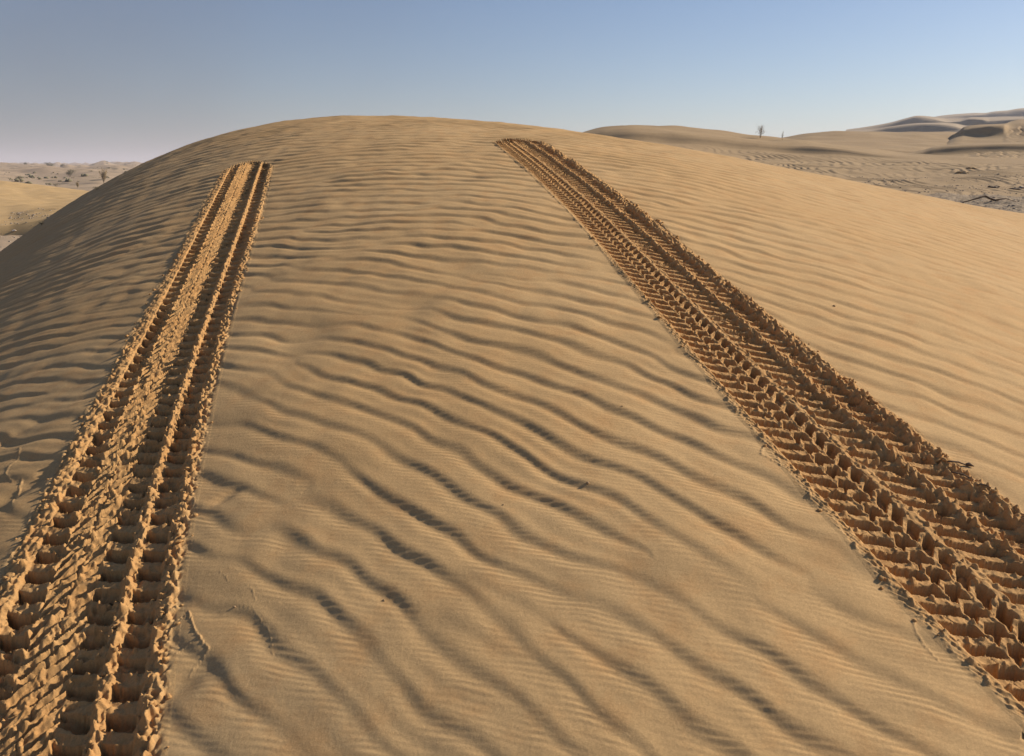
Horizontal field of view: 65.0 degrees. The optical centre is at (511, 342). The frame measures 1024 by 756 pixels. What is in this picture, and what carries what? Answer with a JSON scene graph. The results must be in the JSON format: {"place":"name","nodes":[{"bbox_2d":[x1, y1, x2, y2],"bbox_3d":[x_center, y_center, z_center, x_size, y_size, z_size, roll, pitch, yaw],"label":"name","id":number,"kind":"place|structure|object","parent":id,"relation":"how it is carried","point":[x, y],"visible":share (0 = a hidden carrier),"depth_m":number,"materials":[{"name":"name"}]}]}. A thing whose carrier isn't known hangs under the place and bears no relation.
{"place":"outdoors","nodes":[
{"label":"outdoors","id":0,"kind":"place"},
{"bbox_2d":[0,208,54,249],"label":"gravel","id":1,"kind":"structure","parent":0,"point":[23,218],"depth_m":29.57,"materials":[{"name":"grey gravel"}]},
{"bbox_2d":[0,181,88,235],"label":"golden dune","id":2,"kind":"structure","parent":0,"point":[17,197],"depth_m":39.55,"materials":[{"name":"beige sand"}]},
{"bbox_2d":[0,161,143,250],"bbox_3d":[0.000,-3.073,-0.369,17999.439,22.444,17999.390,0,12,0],"label":"desert ground","id":3,"kind":"structure","parent":0,"point":[43,170],"depth_m":178.28,"materials":[{"name":"beige sand"}]},
{"bbox_2d":[8,165,125,184],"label":"scrub","id":4,"kind":"object","parent":3,"relation":"on","point":[33,176],"visible":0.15,"depth_m":111.62,"materials":[{"name":"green plant"}]},
{"bbox_2d":[65,169,75,175],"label":"desert shrub","id":5,"kind":"object","parent":3,"relation":"on","point":[69,173],"visible":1,"depth_m":167.25,"materials":[{"name":"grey plant"}]},
{"bbox_2d":[99,167,107,182],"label":"feathery shrub","id":6,"kind":"object","parent":3,"relation":"on","point":[103,175],"visible":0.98,"depth_m":102.39,"materials":[{"name":"brown plant"}]},
{"bbox_2d":[0,115,1023,755],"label":"foreground dune","id":7,"kind":"structure","parent":0,"point":[460,371],"depth_m":2.01,"materials":[{"name":"beige sand"}]},
{"bbox_2d":[0,160,275,755],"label":"tyre track","id":8,"kind":"structure","parent":7,"relation":"on","point":[94,569],"depth_m":1.88,"materials":[{"name":"brown sand"}]},
{"bbox_2d":[491,138,1023,732],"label":"tyre track","id":9,"kind":"structure","parent":7,"relation":"on","point":[929,538],"depth_m":1.96,"materials":[{"name":"brown sand"}]},
{"bbox_2d":[947,460,973,466],"bbox_3d":[1.073,0.289,1.924,0.066,0.017,0.011,0,12,-2],"label":"twig","id":10,"kind":"object","parent":7,"relation":"on","point":[968,464],"visible":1,"depth_m":1.92,"materials":[{"name":"brown wood"}]},
{"bbox_2d":[0,0,1023,163],"label":"sky","id":11,"kind":"structure","parent":0,"point":[82,81],"materials":[{"name":"blue"}]},
{"bbox_2d":[583,125,1023,196],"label":"rippled dune","id":12,"kind":"structure","parent":0,"point":[853,163],"depth_m":32.46,"materials":[{"name":"beige sand"}]},
{"bbox_2d":[757,125,764,137],"bbox_3d":[12.355,-10.475,39.849,0.448,0.707,0.593,-7,14,-29],"label":"bare bush","id":13,"kind":"object","parent":12,"relation":"on","point":[761,131],"visible":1,"depth_m":39.84,"materials":[{"name":"grey plant"}]},
{"bbox_2d":[956,171,968,173],"bbox_3d":[15.072,-5.646,26.925,0.449,0.206,0.314,9,15,35],"label":"sand mound","id":14,"kind":"object","parent":12,"relation":"on","point":[961,172],"visible":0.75,"depth_m":26.84,"materials":[{"name":"beige sand"}]},
{"bbox_2d":[783,131,956,152],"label":"sand ridge","id":15,"kind":"structure","parent":0,"point":[906,142],"depth_m":63.97,"materials":[{"name":"beige sand"}]},
{"bbox_2d":[862,123,965,131],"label":"distant dune","id":16,"kind":"structure","parent":0,"point":[934,127],"depth_m":154.55,"materials":[{"name":"beige sand"}]},
{"bbox_2d":[846,116,1023,130],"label":"distant dune","id":17,"kind":"structure","parent":0,"point":[969,121],"depth_m":236.51,"materials":[{"name":"beige sand"}]},
{"bbox_2d":[857,173,1023,209],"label":"gravel","id":18,"kind":"structure","parent":0,"point":[960,190],"depth_m":21.26,"materials":[{"name":"grey gravel"}]},
{"bbox_2d":[910,142,1023,158],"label":"sand hummock","id":19,"kind":"object","parent":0,"point":[1003,150],"visible":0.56,"depth_m":39.09,"materials":[{"name":"beige sand"}]},
{"bbox_2d":[925,193,1023,212],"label":"gravel flat","id":20,"kind":"structure","parent":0,"point":[1003,204],"depth_m":16.27,"materials":[{"name":"beige gravel"}]},
{"bbox_2d":[963,195,1015,202],"bbox_3d":[9.803,-2.821,15.982,1.793,0.248,0.331,0,12,0],"label":"dead branch","id":21,"kind":"object","parent":20,"relation":"on","point":[990,198],"visible":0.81,"depth_m":15.91,"materials":[{"name":"brown wood"}]},
{"bbox_2d":[936,108,1023,118],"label":"distant dune","id":22,"kind":"structure","parent":0,"point":[1019,112],"depth_m":385.48,"materials":[{"name":"beige sand"}]},
{"bbox_2d":[947,119,1023,144],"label":"slip face dune","id":23,"kind":"structure","parent":0,"point":[1011,131],"depth_m":60.97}
]}

